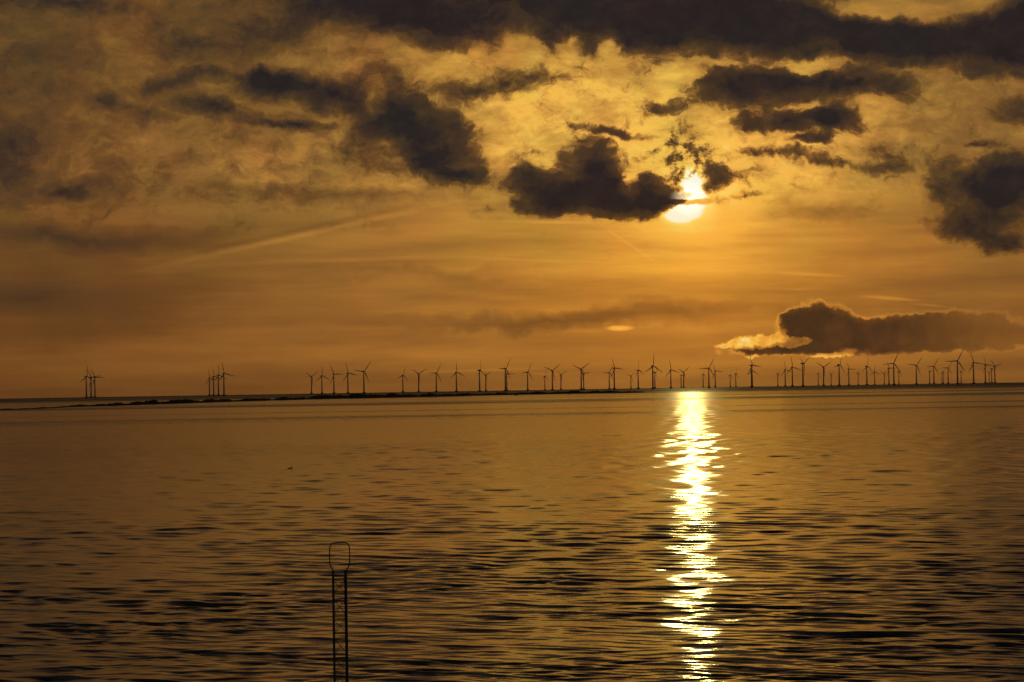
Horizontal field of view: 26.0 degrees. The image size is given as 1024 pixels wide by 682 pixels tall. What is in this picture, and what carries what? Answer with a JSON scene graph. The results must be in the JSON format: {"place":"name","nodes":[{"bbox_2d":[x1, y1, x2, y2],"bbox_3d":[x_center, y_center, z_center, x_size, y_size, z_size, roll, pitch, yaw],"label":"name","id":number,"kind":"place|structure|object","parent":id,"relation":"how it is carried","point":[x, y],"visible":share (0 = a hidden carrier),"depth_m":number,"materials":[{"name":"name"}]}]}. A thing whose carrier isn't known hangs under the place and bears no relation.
{"place":"outdoors","nodes":[
{"label":"outdoors","id":0,"kind":"place"},
{"bbox_2d":[0,390,644,409],"bbox_3d":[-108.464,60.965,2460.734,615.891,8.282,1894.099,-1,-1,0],"label":"land spit","id":1,"kind":"structure","parent":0,"point":[325,396],"depth_m":2851.64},
{"bbox_2d":[0,382,1023,681],"bbox_3d":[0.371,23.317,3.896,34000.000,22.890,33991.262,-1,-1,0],"label":"sea","id":2,"kind":"structure","parent":0,"point":[782,534],"depth_m":176.97,"materials":[{"name":"black liquid"}]},
{"bbox_2d":[82,376,94,397],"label":"wind turbine","id":3,"kind":"object","parent":2,"relation":"in","point":[86,384],"visible":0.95,"depth_m":6555.59,"materials":[{"name":"metal"}]},
{"bbox_2d":[86,368,100,397],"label":"wind turbine","id":4,"kind":"object","parent":2,"relation":"in","point":[90,385],"visible":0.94,"depth_m":6882.19,"materials":[{"name":"metal"}]},
{"bbox_2d":[90,368,101,397],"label":"wind turbine","id":5,"kind":"object","parent":2,"relation":"in","point":[94,385],"visible":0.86,"depth_m":7058.76,"materials":[{"name":"metal"}]},
{"bbox_2d":[206,370,214,395],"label":"wind turbine","id":6,"kind":"object","parent":2,"relation":"in","point":[209,394],"visible":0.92,"depth_m":8147.58,"materials":[{"name":"metal"}]},
{"bbox_2d":[210,370,221,395],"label":"wind turbine","id":7,"kind":"object","parent":2,"relation":"in","point":[213,383],"visible":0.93,"depth_m":7398.87,"materials":[{"name":"metal"}]},
{"bbox_2d":[213,365,225,395],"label":"wind turbine","id":8,"kind":"object","parent":2,"relation":"in","point":[218,394],"visible":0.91,"depth_m":6859.11,"materials":[{"name":"metal"}]},
{"bbox_2d":[217,364,232,395],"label":"wind turbine","id":9,"kind":"object","parent":2,"relation":"in","point":[223,381],"visible":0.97,"depth_m":6322.20,"materials":[{"name":"metal"}]},
{"bbox_2d":[305,372,316,393],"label":"wind turbine","id":10,"kind":"object","parent":2,"relation":"in","point":[311,382],"visible":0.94,"depth_m":8190.08,"materials":[{"name":"metal"}]},
{"bbox_2d":[316,373,327,393],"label":"wind turbine","id":11,"kind":"object","parent":2,"relation":"in","point":[321,383],"visible":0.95,"depth_m":7852.52,"materials":[{"name":"metal"}]},
{"bbox_2d":[330,366,337,393],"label":"wind turbine","id":12,"kind":"object","parent":2,"relation":"in","point":[333,382],"visible":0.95,"depth_m":7251.44,"materials":[{"name":"metal"}]},
{"bbox_2d":[329,542,349,681],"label":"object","id":13,"kind":"object","parent":2,"relation":"in","point":[334,614],"visible":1,"depth_m":56.74,"materials":[{"name":"metal"}]},
{"bbox_2d":[343,365,354,393],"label":"wind turbine","id":14,"kind":"object","parent":2,"relation":"in","point":[348,392],"visible":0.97,"depth_m":6900.89,"materials":[{"name":"metal"}]},
{"bbox_2d":[354,363,369,393],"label":"wind turbine","id":15,"kind":"object","parent":2,"relation":"in","point":[363,392],"visible":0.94,"depth_m":6361.39,"materials":[{"name":"metal"}]},
{"bbox_2d":[398,369,408,391],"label":"wind turbine","id":16,"kind":"object","parent":2,"relation":"in","point":[402,381],"visible":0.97,"depth_m":8335.45,"materials":[{"name":"metal"}]},
{"bbox_2d":[412,369,425,391],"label":"wind turbine","id":17,"kind":"object","parent":2,"relation":"in","point":[418,379],"visible":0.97,"depth_m":7660.66,"materials":[{"name":"metal"}]},
{"bbox_2d":[435,367,440,391],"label":"wind turbine","id":18,"kind":"object","parent":2,"relation":"in","point":[436,379],"visible":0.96,"depth_m":7365.33,"materials":[{"name":"metal"}]},
{"bbox_2d":[452,363,463,391],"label":"wind turbine","id":19,"kind":"object","parent":2,"relation":"in","point":[456,377],"visible":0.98,"depth_m":7179.96,"materials":[{"name":"metal"}]},
{"bbox_2d":[477,370,483,391],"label":"wind turbine","id":20,"kind":"object","parent":2,"relation":"in","point":[479,390],"visible":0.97,"depth_m":6596.99,"materials":[{"name":"metal"}]},
{"bbox_2d":[499,358,510,391],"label":"wind turbine","id":21,"kind":"object","parent":2,"relation":"in","point":[505,390],"visible":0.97,"depth_m":6235.27,"materials":[{"name":"metal"}]},
{"bbox_2d":[524,365,531,390],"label":"wind turbine","id":22,"kind":"object","parent":2,"relation":"in","point":[527,389],"visible":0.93,"depth_m":7667.84,"materials":[{"name":"metal"}]},
{"bbox_2d":[545,364,559,389],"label":"wind turbine","id":23,"kind":"object","parent":2,"relation":"in","point":[552,376],"visible":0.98,"depth_m":7181.19,"materials":[{"name":"metal"}]},
{"bbox_2d":[573,362,589,389],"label":"wind turbine","id":24,"kind":"object","parent":2,"relation":"in","point":[581,375],"visible":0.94,"depth_m":6832.75,"materials":[{"name":"metal"}]},
{"bbox_2d":[612,359,620,389],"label":"wind turbine","id":25,"kind":"object","parent":2,"relation":"in","point":[614,388],"visible":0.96,"depth_m":6590.65,"materials":[{"name":"metal"}]},
{"bbox_2d":[647,358,662,388],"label":"wind turbine","id":26,"kind":"object","parent":2,"relation":"in","point":[652,366],"visible":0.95,"depth_m":6089.15,"materials":[{"name":"metal"}]},
{"bbox_2d":[665,360,678,387],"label":"wind turbine","id":27,"kind":"object","parent":2,"relation":"in","point":[670,376],"visible":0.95,"depth_m":7753.69,"materials":[{"name":"metal"}]},
{"bbox_2d":[699,361,714,387],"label":"wind turbine","id":28,"kind":"object","parent":2,"relation":"in","point":[708,368],"visible":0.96,"depth_m":7154.85,"materials":[{"name":"metal"}]},
{"bbox_2d":[748,354,760,387],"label":"wind turbine","id":29,"kind":"object","parent":2,"relation":"in","point":[751,386],"visible":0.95,"depth_m":6338.40,"materials":[{"name":"metal"}]},
{"bbox_2d":[786,358,801,386],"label":"wind turbine","id":30,"kind":"object","parent":2,"relation":"in","point":[792,367],"visible":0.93,"depth_m":7310.76,"materials":[{"name":"metal"}]},
{"bbox_2d":[799,357,807,386],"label":"wind turbine","id":31,"kind":"object","parent":2,"relation":"in","point":[803,385],"visible":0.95,"depth_m":6049.81,"materials":[{"name":"metal"}]},
{"bbox_2d":[816,361,831,385],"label":"wind turbine","id":32,"kind":"object","parent":2,"relation":"in","point":[824,372],"visible":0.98,"depth_m":7492.19,"materials":[{"name":"metal"}]},
{"bbox_2d":[835,357,844,385],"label":"wind turbine","id":33,"kind":"object","parent":2,"relation":"in","point":[839,372],"visible":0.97,"depth_m":6683.03,"materials":[{"name":"metal"}]},
{"bbox_2d":[864,366,871,384],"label":"wind turbine","id":34,"kind":"object","parent":2,"relation":"in","point":[866,375],"visible":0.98,"depth_m":7471.59,"materials":[{"name":"metal"}]},
{"bbox_2d":[882,354,899,384],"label":"wind turbine","id":35,"kind":"object","parent":2,"relation":"in","point":[893,370],"visible":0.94,"depth_m":6426.73,"materials":[{"name":"metal"}]},
{"bbox_2d":[910,358,921,384],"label":"wind turbine","id":36,"kind":"object","parent":2,"relation":"in","point":[916,383],"visible":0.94,"depth_m":7345.15,"materials":[{"name":"metal"}]},
{"bbox_2d":[926,359,937,383],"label":"wind turbine","id":37,"kind":"object","parent":2,"relation":"in","point":[933,372],"visible":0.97,"depth_m":7964.40,"materials":[{"name":"metal"}]},
{"bbox_2d":[945,349,963,384],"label":"wind turbine","id":38,"kind":"object","parent":2,"relation":"in","point":[957,383],"visible":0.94,"depth_m":5980.45,"materials":[{"name":"metal"}]},
{"bbox_2d":[969,352,981,383],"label":"wind turbine","id":39,"kind":"object","parent":2,"relation":"in","point":[973,362],"visible":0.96,"depth_m":6693.10,"materials":[{"name":"metal"}]},
{"bbox_2d":[983,355,992,382],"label":"wind turbine","id":40,"kind":"object","parent":2,"relation":"in","point":[985,370],"visible":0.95,"depth_m":7602.13,"materials":[{"name":"metal"}]},
{"bbox_2d":[991,361,1000,382],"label":"wind turbine","id":41,"kind":"object","parent":2,"relation":"in","point":[994,372],"visible":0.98,"depth_m":8401.95,"materials":[{"name":"metal"}]},
{"bbox_2d":[0,0,1023,398],"label":"sky","id":42,"kind":"structure","parent":0,"point":[271,192],"materials":[{"name":"orange"}]}
]}

